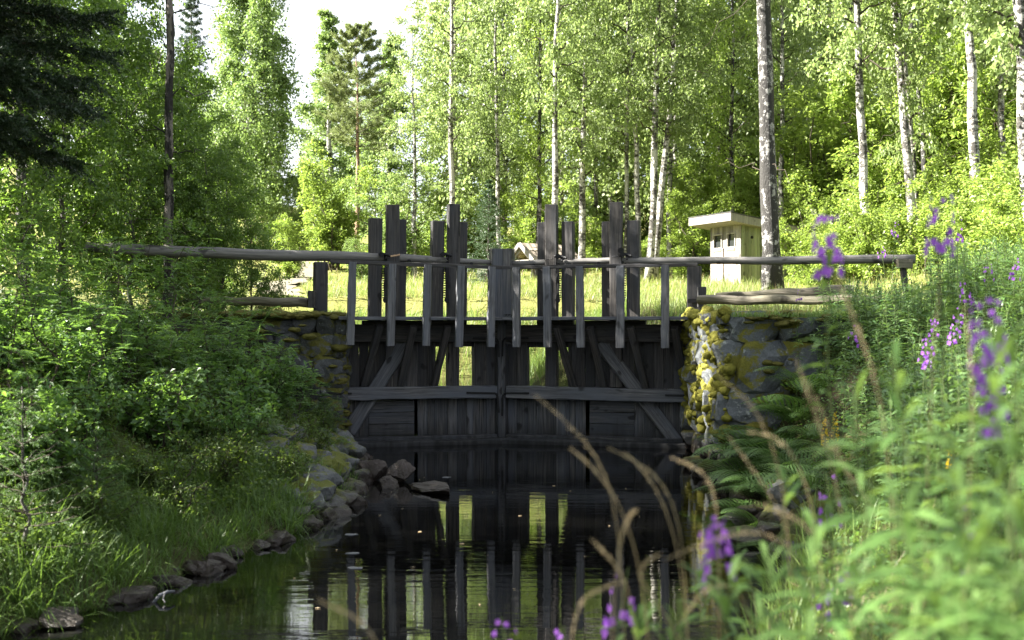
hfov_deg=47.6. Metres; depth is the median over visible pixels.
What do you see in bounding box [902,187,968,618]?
fireweed
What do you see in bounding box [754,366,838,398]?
fern
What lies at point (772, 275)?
birch tree
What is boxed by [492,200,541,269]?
shrub
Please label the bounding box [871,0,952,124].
birch tree
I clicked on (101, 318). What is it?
bush
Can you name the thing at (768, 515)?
boulder
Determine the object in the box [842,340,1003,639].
fireweed
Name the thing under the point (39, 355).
bush
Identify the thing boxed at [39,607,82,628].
boulder
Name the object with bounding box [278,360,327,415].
rowan sapling
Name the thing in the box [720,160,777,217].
shrub
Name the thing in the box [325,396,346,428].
rowan sapling
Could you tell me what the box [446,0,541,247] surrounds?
birch tree
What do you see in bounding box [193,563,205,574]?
boulder
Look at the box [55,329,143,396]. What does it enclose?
bush
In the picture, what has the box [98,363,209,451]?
bush
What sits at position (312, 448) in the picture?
boulder
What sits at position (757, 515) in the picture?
boulder
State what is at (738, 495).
boulder
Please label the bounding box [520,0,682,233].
birch tree
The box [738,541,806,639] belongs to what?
fireweed
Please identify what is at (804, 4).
birch tree
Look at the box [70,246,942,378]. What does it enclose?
grass
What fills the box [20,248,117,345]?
rowan sapling
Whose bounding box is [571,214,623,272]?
shrub
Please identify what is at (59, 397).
bush
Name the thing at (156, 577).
boulder
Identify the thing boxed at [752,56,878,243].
shrub
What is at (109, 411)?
bush
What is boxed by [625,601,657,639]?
fireweed
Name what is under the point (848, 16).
birch tree
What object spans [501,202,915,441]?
lock gate
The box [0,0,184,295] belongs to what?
broadleaf tree
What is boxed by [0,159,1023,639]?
ground
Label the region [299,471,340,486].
boulder
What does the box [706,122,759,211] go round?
shrub
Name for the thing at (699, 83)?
birch tree
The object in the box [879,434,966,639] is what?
fireweed
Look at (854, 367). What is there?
fireweed
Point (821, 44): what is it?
birch tree
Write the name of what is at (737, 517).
boulder
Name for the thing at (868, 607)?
fireweed
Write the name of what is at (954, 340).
fireweed
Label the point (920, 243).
shrub
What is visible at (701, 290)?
timber block
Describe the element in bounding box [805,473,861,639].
fireweed
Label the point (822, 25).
birch tree
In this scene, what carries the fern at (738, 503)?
on the ground at (362, 303)
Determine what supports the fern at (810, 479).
on the ground at (362, 303)
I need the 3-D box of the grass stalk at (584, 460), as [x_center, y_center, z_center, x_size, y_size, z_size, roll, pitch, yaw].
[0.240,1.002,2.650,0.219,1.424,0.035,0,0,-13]
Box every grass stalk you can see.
[318,600,374,639]
[534,394,624,639]
[570,448,647,639]
[571,582,624,639]
[591,539,635,639]
[608,448,687,639]
[612,510,635,639]
[624,452,686,636]
[639,553,678,639]
[664,531,821,639]
[670,457,719,639]
[680,584,754,638]
[712,371,792,629]
[728,435,800,638]
[747,431,824,635]
[755,504,864,639]
[795,359,851,631]
[807,380,872,639]
[820,432,900,628]
[835,276,896,637]
[924,279,940,636]
[963,303,973,610]
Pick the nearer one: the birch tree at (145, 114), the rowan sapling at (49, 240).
the rowan sapling at (49, 240)
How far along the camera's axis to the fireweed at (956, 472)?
2.01 m
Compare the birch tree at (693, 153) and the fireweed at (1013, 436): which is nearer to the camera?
the fireweed at (1013, 436)
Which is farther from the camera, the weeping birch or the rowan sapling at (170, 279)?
the weeping birch
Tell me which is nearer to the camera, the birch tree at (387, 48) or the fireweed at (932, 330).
the fireweed at (932, 330)
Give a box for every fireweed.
[492,617,516,639]
[554,627,564,639]
[597,567,634,639]
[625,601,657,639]
[647,612,703,639]
[665,598,696,639]
[672,556,741,639]
[689,513,755,639]
[690,555,750,639]
[715,526,777,639]
[729,591,800,639]
[730,465,830,639]
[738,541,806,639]
[754,508,874,639]
[756,560,805,639]
[764,582,843,639]
[772,489,875,639]
[791,203,877,639]
[792,289,807,393]
[795,369,925,639]
[795,580,835,635]
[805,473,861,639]
[810,436,910,639]
[810,553,888,639]
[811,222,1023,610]
[814,543,856,639]
[821,476,1004,639]
[836,553,914,639]
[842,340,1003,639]
[844,325,872,514]
[876,241,896,408]
[878,424,1023,639]
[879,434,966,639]
[879,490,982,639]
[883,601,919,636]
[885,381,1008,637]
[889,492,1023,639]
[892,402,1012,636]
[894,552,977,639]
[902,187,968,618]
[903,390,1023,639]
[906,340,936,519]
[915,333,948,504]
[919,293,1013,624]
[919,317,947,498]
[921,292,1023,627]
[924,495,1023,639]
[933,320,963,488]
[939,507,990,631]
[941,307,965,454]
[943,319,1023,634]
[945,364,1023,639]
[948,219,973,432]
[952,438,1023,638]
[953,275,976,469]
[954,549,1023,633]
[956,576,1014,638]
[982,264,1000,342]
[1001,258,1023,407]
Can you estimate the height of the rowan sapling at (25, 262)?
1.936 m
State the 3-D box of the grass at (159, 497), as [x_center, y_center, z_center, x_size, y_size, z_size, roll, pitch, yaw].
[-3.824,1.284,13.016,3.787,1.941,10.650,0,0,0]
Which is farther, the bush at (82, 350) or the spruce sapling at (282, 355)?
the spruce sapling at (282, 355)
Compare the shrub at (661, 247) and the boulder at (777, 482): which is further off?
the shrub at (661, 247)
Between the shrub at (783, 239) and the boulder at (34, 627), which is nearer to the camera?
the boulder at (34, 627)
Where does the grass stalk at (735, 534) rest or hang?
on the ground at (362, 303)
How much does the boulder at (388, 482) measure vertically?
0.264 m
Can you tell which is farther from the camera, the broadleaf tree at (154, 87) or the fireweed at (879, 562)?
the broadleaf tree at (154, 87)
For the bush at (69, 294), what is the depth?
13.69 m
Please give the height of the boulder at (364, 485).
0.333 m
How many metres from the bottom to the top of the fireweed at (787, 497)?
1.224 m
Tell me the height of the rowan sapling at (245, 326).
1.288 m
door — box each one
[712,248,723,284]
[726,247,736,285]
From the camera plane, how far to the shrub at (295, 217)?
57.20 m
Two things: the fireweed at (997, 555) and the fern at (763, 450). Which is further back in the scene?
the fern at (763, 450)
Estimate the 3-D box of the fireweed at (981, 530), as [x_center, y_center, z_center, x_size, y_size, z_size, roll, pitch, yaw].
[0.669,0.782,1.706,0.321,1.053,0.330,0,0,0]
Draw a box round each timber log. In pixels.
[199,296,307,307]
[696,294,873,304]
[716,285,853,295]
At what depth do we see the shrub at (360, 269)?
39.93 m
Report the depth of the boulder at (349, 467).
14.92 m
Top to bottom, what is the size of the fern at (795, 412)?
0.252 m
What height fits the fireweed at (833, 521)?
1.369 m
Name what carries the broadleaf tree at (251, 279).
on the ground at (362, 303)
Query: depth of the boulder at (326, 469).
13.88 m
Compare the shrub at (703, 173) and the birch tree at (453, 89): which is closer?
the birch tree at (453, 89)
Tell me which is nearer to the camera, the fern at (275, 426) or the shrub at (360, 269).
the fern at (275, 426)
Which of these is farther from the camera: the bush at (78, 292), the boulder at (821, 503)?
the bush at (78, 292)
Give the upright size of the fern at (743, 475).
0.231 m
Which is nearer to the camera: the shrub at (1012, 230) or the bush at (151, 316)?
the bush at (151, 316)
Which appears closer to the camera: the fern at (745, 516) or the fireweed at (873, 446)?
the fireweed at (873, 446)
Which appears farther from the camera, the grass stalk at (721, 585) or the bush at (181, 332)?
the bush at (181, 332)
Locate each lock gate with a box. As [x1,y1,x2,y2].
[63,204,502,441]
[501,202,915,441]
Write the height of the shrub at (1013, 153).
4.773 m
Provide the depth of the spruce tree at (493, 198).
36.89 m
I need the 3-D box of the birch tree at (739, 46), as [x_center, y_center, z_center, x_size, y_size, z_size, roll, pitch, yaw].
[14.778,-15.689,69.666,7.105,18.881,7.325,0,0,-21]
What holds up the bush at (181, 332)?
on the ground at (362, 303)
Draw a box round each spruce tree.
[0,0,130,190]
[162,0,216,206]
[467,179,519,285]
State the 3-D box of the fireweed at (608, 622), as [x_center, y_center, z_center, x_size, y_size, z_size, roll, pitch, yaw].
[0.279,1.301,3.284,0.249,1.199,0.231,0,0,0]
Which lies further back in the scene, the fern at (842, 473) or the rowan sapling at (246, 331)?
the rowan sapling at (246, 331)
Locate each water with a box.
[0,444,781,639]
[438,377,471,385]
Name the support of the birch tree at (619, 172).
on the ground at (362, 303)
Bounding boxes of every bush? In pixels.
[0,272,39,317]
[0,280,30,381]
[0,283,94,341]
[0,305,75,383]
[0,367,71,480]
[0,398,77,494]
[2,374,83,494]
[4,420,104,489]
[10,312,78,355]
[11,282,102,335]
[20,339,60,375]
[29,321,105,391]
[33,391,125,449]
[37,282,121,323]
[52,365,131,448]
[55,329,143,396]
[58,296,131,355]
[60,340,120,385]
[66,384,119,434]
[66,474,158,535]
[71,307,176,392]
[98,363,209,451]
[103,365,193,429]
[108,300,178,349]
[114,356,150,392]
[115,308,165,330]
[116,316,185,376]
[118,444,215,497]
[131,318,176,338]
[135,339,193,392]
[135,467,216,527]
[145,330,205,380]
[153,317,198,350]
[165,426,222,464]
[168,400,226,443]
[169,433,263,495]
[180,323,277,383]
[181,388,276,446]
[186,355,282,419]
[186,384,234,420]
[192,373,236,390]
[192,423,256,461]
[192,431,222,453]
[200,368,268,409]
[202,376,281,445]
[226,342,317,419]
[253,351,315,406]
[259,402,315,430]
[264,442,322,484]
[266,417,319,441]
[267,372,307,417]
[281,404,334,447]
[288,399,330,420]
[295,411,327,430]
[302,414,337,428]
[303,428,340,451]
[308,417,329,432]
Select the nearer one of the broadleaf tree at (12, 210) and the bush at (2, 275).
the bush at (2, 275)
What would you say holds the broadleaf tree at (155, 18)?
on the ground at (362, 303)
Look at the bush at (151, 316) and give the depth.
17.98 m
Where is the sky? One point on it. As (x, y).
(304, 24)
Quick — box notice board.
[477,269,486,281]
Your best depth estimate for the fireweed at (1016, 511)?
1.61 m
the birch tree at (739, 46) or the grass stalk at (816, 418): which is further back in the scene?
the birch tree at (739, 46)
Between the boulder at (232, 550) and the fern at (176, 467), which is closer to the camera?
the boulder at (232, 550)
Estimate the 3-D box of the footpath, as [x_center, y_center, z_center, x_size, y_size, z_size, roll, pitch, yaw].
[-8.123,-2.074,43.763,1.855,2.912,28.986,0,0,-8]
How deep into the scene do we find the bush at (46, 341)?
12.18 m
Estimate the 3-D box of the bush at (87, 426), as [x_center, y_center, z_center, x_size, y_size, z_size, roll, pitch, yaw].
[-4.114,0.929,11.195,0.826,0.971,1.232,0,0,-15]
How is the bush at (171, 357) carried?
on the ground at (362, 303)
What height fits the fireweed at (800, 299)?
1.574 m
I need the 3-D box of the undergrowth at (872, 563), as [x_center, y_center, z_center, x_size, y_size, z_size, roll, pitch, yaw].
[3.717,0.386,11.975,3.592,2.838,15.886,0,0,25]
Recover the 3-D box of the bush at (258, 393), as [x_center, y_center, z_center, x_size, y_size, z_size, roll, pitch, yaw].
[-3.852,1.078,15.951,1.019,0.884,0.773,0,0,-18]
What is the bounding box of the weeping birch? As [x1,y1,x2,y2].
[200,0,321,248]
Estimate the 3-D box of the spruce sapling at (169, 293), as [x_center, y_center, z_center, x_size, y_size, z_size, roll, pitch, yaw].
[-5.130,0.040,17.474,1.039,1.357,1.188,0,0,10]
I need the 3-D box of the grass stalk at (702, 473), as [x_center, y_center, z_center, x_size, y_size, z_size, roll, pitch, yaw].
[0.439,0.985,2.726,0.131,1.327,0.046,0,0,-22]
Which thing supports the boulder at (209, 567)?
on the ground at (362, 303)
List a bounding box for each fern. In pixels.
[99,455,146,476]
[158,460,195,472]
[218,423,253,437]
[254,418,283,432]
[688,457,777,485]
[692,434,786,461]
[694,475,761,493]
[705,425,798,459]
[706,463,745,473]
[709,457,776,471]
[709,472,809,501]
[709,498,764,509]
[717,471,778,491]
[718,425,793,444]
[721,507,764,524]
[722,430,805,451]
[722,438,809,463]
[723,474,777,486]
[741,394,810,426]
[744,448,817,473]
[751,461,854,488]
[753,404,816,422]
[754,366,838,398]
[774,423,832,441]
[782,438,861,455]
[793,447,882,479]
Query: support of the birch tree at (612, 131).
on the ground at (362, 303)
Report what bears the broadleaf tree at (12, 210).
on the ground at (362, 303)
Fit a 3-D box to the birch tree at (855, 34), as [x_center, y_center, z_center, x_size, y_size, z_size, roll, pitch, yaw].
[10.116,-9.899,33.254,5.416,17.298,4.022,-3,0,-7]
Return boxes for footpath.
[252,261,323,295]
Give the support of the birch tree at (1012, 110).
on the ground at (362, 303)
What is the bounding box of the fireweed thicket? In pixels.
[808,234,1023,588]
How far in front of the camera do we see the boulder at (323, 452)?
14.96 m
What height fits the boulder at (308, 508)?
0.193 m
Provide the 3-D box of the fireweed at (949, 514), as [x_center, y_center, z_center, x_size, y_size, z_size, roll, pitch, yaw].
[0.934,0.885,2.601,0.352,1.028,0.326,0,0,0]
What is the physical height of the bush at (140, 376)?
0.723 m
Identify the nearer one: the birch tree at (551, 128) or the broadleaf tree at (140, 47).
the broadleaf tree at (140, 47)
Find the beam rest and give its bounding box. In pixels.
[896,259,912,293]
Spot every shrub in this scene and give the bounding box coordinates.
[259,172,305,240]
[266,210,318,280]
[270,175,332,249]
[291,155,344,223]
[295,139,384,271]
[326,159,446,277]
[341,235,367,283]
[362,243,384,279]
[376,181,440,254]
[412,180,466,242]
[416,215,460,269]
[465,165,522,250]
[467,206,504,264]
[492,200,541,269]
[505,176,562,240]
[542,209,592,253]
[544,172,592,250]
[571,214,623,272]
[585,167,634,243]
[619,161,666,250]
[623,236,646,270]
[641,235,666,270]
[657,158,722,277]
[663,138,758,265]
[664,172,745,279]
[665,156,720,221]
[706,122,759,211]
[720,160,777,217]
[735,73,828,209]
[742,138,840,252]
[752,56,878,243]
[779,208,831,284]
[780,169,875,249]
[787,44,898,179]
[787,228,853,287]
[811,36,962,241]
[811,190,889,280]
[826,135,881,235]
[827,190,908,284]
[840,128,943,252]
[874,191,936,280]
[876,21,964,186]
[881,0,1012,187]
[893,156,1018,276]
[898,102,1017,213]
[918,1,1016,207]
[925,178,1007,272]
[939,153,1021,275]
[947,123,1018,206]
[959,177,1023,265]
[986,145,1019,226]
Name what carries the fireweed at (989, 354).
on the ground at (362, 303)
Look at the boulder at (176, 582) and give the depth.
9.38 m
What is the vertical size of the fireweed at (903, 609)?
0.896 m
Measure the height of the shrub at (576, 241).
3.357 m
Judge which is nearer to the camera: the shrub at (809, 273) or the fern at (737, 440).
the fern at (737, 440)
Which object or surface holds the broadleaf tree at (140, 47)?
on the ground at (362, 303)
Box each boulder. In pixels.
[10,617,39,632]
[13,623,31,633]
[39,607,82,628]
[56,606,79,615]
[107,585,156,604]
[120,589,153,603]
[150,575,176,585]
[164,576,191,586]
[181,561,225,575]
[182,560,215,575]
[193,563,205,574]
[203,559,222,566]
[205,552,237,568]
[212,545,243,557]
[227,545,236,555]
[252,539,270,549]
[255,446,279,462]
[257,436,287,454]
[265,530,290,545]
[268,482,287,495]
[273,429,295,440]
[287,478,320,492]
[288,487,301,503]
[289,424,302,431]
[289,471,303,481]
[289,506,310,516]
[292,443,316,460]
[295,519,321,529]
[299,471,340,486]
[300,438,316,447]
[301,490,326,514]
[303,463,323,471]
[309,518,323,526]
[314,479,335,500]
[315,507,338,519]
[317,449,331,460]
[318,455,346,476]
[321,502,338,511]
[322,465,343,485]
[325,494,348,504]
[327,445,339,451]
[327,450,348,461]
[329,459,339,473]
[329,501,351,516]
[331,437,352,454]
[335,489,356,506]
[337,430,354,440]
[339,481,363,493]
[342,462,351,481]
[344,441,366,457]
[345,477,368,491]
[347,457,359,473]
[349,493,367,505]
[351,468,373,481]
[358,459,387,480]
[379,475,398,488]
[385,459,414,481]
[409,480,449,493]
[681,455,702,467]
[692,460,717,478]
[714,482,732,496]
[720,525,768,545]
[724,513,741,518]
[729,484,759,502]
[732,505,763,519]
[748,511,761,520]
[756,521,781,536]
[757,502,790,523]
[766,482,814,508]
[768,477,788,487]
[768,533,806,557]
[781,549,808,574]
[802,495,825,519]
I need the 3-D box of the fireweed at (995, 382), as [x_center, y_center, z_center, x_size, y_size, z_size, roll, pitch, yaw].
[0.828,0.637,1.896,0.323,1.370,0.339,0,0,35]
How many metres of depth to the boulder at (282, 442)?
13.97 m
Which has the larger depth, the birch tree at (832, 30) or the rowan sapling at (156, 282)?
the birch tree at (832, 30)
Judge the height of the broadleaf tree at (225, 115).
5.064 m
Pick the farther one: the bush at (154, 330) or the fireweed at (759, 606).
the bush at (154, 330)
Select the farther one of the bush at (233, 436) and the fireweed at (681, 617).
the bush at (233, 436)
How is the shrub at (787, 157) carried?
on the ground at (362, 303)
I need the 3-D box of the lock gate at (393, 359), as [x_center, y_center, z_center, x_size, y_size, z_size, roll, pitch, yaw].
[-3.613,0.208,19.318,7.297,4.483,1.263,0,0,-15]
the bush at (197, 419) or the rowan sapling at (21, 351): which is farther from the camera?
the bush at (197, 419)
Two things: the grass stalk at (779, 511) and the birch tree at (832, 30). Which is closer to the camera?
the grass stalk at (779, 511)
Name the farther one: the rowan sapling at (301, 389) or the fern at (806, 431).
the rowan sapling at (301, 389)
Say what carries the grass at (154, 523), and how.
on the ground at (362, 303)
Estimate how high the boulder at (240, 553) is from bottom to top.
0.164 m
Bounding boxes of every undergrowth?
[0,324,337,568]
[771,278,1023,639]
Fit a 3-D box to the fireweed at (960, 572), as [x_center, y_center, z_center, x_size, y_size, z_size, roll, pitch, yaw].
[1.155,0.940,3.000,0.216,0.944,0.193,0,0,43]
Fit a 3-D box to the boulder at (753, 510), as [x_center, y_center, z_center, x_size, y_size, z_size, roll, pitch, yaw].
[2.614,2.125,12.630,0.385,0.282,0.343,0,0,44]
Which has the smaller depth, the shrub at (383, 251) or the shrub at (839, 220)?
the shrub at (839, 220)
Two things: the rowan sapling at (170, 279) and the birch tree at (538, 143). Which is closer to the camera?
the rowan sapling at (170, 279)
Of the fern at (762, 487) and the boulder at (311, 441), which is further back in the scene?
the boulder at (311, 441)
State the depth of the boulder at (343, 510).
12.74 m
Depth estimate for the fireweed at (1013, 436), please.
1.70 m
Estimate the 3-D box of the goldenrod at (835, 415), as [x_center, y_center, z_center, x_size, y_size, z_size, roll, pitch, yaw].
[3.065,1.290,11.001,0.154,0.841,0.153,0,0,0]
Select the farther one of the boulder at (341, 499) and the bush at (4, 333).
the boulder at (341, 499)
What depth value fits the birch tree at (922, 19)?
51.53 m
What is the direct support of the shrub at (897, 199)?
on the ground at (362, 303)
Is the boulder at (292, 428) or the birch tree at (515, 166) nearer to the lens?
the boulder at (292, 428)
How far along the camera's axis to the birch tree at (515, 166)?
68.28 m
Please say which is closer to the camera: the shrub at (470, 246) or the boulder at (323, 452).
the boulder at (323, 452)
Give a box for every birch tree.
[74,20,151,203]
[121,42,162,204]
[198,100,217,144]
[240,83,276,214]
[286,8,382,233]
[288,86,338,182]
[290,138,318,202]
[321,99,359,209]
[333,80,379,217]
[346,37,425,239]
[348,90,396,217]
[365,10,449,278]
[398,0,529,249]
[399,0,508,219]
[405,0,516,235]
[410,0,541,250]
[418,0,551,220]
[420,0,568,233]
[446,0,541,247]
[484,0,581,227]
[484,2,537,230]
[488,0,593,243]
[497,0,615,249]
[518,5,592,223]
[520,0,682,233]
[526,0,661,276]
[527,0,603,229]
[547,0,625,211]
[551,0,629,198]
[558,0,634,244]
[565,0,728,245]
[567,0,683,278]
[575,0,666,277]
[587,77,650,220]
[590,8,741,211]
[595,0,717,281]
[612,0,721,278]
[616,0,758,231]
[617,0,736,279]
[640,0,800,213]
[641,1,780,202]
[643,0,715,270]
[683,0,789,212]
[690,1,789,175]
[696,0,791,289]
[698,0,830,210]
[725,0,792,171]
[727,0,826,219]
[729,0,828,140]
[737,0,836,95]
[772,0,871,119]
[772,0,921,134]
[780,0,951,254]
[787,0,884,94]
[799,2,847,94]
[810,0,953,252]
[823,0,890,131]
[833,0,963,154]
[848,0,958,222]
[862,0,1013,203]
[864,6,925,97]
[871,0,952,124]
[872,0,975,218]
[903,0,1023,224]
[913,0,1009,118]
[930,1,1017,180]
[931,0,1016,171]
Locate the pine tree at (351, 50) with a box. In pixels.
[311,20,401,249]
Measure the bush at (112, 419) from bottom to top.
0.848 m
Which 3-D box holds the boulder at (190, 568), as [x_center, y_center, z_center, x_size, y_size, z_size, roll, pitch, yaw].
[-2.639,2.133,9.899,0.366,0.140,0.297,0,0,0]
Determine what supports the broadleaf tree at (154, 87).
on the ground at (362, 303)
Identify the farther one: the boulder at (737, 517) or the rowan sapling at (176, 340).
the rowan sapling at (176, 340)
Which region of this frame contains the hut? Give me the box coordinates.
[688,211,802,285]
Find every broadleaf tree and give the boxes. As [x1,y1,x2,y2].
[0,0,123,300]
[0,0,160,277]
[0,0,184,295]
[0,0,185,304]
[1,0,216,306]
[49,0,179,306]
[56,63,218,319]
[91,23,254,304]
[111,55,273,304]
[124,97,238,311]
[127,40,244,307]
[139,139,255,312]
[178,135,292,310]
[192,128,281,310]
[206,207,297,311]
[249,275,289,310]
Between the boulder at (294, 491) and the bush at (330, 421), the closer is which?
the boulder at (294, 491)
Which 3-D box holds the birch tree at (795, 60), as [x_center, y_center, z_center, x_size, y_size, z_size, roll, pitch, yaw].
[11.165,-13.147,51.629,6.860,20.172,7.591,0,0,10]
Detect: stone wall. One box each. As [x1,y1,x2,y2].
[112,310,352,432]
[678,305,905,468]
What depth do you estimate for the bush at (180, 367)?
14.88 m
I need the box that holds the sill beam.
[358,437,686,448]
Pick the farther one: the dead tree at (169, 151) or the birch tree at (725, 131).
the birch tree at (725, 131)
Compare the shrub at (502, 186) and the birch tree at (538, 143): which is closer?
the birch tree at (538, 143)
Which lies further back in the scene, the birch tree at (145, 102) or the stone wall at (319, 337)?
the birch tree at (145, 102)
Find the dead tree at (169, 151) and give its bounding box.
[134,0,232,329]
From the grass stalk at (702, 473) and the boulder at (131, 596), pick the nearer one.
the grass stalk at (702, 473)
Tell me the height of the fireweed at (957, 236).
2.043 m
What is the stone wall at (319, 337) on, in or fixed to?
on the ground at (362, 303)
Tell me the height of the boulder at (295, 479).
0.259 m
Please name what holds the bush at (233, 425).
on the ground at (362, 303)
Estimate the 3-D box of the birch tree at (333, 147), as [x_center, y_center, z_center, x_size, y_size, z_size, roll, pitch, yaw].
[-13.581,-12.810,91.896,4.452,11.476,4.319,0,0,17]
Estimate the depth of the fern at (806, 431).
13.74 m
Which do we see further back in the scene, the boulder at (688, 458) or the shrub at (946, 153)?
the shrub at (946, 153)
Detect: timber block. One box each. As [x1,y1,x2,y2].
[307,291,315,307]
[697,287,705,306]
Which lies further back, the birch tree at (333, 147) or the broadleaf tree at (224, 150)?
the birch tree at (333, 147)
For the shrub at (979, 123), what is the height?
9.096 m
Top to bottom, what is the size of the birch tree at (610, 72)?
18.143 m
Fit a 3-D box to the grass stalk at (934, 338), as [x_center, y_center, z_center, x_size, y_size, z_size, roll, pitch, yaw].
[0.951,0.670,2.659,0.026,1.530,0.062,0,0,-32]
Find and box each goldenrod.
[817,418,831,495]
[831,412,838,499]
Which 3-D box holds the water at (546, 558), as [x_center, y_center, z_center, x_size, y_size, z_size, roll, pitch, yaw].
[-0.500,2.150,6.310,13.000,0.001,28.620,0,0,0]
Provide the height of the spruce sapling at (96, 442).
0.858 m
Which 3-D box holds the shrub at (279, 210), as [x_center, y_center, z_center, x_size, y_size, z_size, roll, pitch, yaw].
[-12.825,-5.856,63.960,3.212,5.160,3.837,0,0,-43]
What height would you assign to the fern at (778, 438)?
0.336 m
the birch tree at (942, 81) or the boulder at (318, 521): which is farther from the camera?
the birch tree at (942, 81)
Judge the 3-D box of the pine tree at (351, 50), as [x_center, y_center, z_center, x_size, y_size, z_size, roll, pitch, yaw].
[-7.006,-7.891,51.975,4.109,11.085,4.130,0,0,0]
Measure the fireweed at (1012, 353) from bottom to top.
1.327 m
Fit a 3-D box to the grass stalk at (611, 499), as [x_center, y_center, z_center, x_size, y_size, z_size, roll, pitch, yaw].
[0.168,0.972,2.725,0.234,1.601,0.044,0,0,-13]
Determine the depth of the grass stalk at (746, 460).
2.80 m
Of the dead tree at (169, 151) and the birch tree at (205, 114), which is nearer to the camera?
the dead tree at (169, 151)
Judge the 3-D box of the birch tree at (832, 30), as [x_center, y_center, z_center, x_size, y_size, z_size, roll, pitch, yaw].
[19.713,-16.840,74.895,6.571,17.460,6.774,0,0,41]
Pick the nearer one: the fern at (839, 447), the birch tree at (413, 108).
the fern at (839, 447)
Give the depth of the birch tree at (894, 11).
33.86 m
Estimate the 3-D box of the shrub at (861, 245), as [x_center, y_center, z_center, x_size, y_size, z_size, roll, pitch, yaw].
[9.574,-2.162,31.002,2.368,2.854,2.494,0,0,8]
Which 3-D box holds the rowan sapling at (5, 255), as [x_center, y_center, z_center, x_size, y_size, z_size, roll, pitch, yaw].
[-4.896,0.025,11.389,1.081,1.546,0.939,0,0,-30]
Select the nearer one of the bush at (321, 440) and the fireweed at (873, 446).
the fireweed at (873, 446)
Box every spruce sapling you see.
[0,386,107,562]
[57,428,148,519]
[151,279,196,345]
[176,288,229,355]
[271,354,302,407]
[308,393,343,437]
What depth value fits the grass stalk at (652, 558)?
2.32 m
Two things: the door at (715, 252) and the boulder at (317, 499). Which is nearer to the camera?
the boulder at (317, 499)
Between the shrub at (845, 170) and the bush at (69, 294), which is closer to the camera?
the bush at (69, 294)
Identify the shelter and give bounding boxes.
[514,242,577,276]
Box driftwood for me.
[152,590,174,602]
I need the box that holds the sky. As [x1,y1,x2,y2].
[0,0,921,225]
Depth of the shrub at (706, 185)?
46.47 m
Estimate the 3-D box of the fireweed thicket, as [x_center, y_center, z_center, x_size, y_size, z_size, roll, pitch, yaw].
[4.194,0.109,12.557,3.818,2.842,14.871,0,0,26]
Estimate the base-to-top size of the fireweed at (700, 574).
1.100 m
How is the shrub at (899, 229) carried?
on the ground at (362, 303)
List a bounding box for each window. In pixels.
[713,234,721,248]
[726,232,735,247]
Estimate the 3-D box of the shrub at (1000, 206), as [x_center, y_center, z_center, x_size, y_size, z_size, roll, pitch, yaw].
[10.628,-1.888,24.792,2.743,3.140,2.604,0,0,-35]
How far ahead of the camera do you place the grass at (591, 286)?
30.06 m
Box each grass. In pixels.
[0,351,377,639]
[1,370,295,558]
[40,233,1016,381]
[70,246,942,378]
[686,380,1023,639]
[705,449,1023,639]
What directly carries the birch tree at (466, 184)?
on the ground at (362, 303)
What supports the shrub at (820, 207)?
on the ground at (362, 303)
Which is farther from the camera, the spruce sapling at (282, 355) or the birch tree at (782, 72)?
the birch tree at (782, 72)
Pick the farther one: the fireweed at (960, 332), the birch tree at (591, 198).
the birch tree at (591, 198)
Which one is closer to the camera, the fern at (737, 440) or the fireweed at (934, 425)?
the fireweed at (934, 425)
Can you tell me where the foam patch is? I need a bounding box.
[347,567,362,568]
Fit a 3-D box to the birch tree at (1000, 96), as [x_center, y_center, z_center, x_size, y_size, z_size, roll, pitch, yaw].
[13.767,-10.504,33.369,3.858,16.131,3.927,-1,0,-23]
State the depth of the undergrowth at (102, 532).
11.28 m
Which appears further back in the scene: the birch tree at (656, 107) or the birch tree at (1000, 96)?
the birch tree at (656, 107)
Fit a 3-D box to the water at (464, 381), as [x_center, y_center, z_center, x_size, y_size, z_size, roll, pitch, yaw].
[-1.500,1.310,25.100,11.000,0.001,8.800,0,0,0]
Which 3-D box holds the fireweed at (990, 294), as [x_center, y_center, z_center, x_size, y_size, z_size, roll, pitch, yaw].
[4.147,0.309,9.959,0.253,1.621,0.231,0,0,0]
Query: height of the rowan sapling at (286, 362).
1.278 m
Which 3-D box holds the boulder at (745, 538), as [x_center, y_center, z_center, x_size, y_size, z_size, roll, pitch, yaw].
[2.251,2.138,11.244,0.460,0.285,0.528,0,0,0]
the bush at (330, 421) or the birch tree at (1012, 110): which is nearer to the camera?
the bush at (330, 421)
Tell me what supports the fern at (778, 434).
on the ground at (362, 303)
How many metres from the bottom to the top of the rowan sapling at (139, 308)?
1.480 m
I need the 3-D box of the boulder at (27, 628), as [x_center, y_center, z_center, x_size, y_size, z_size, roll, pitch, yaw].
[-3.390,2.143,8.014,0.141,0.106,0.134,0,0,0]
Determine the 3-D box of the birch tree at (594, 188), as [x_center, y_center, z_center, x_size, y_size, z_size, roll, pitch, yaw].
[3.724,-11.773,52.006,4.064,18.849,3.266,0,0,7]
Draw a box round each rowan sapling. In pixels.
[0,179,89,330]
[0,233,116,422]
[0,242,71,398]
[0,346,76,489]
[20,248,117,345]
[22,195,101,317]
[46,292,148,401]
[73,237,159,332]
[73,258,177,392]
[109,281,194,387]
[114,227,188,338]
[130,208,232,382]
[132,313,218,404]
[162,256,226,353]
[176,314,235,398]
[182,307,238,378]
[190,288,250,358]
[199,289,251,374]
[214,312,270,369]
[224,310,276,370]
[226,326,281,391]
[227,349,270,393]
[228,306,291,370]
[255,339,308,417]
[267,343,304,408]
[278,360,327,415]
[285,364,310,411]
[299,367,338,426]
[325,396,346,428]
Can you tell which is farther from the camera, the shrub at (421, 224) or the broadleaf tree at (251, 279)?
the shrub at (421, 224)

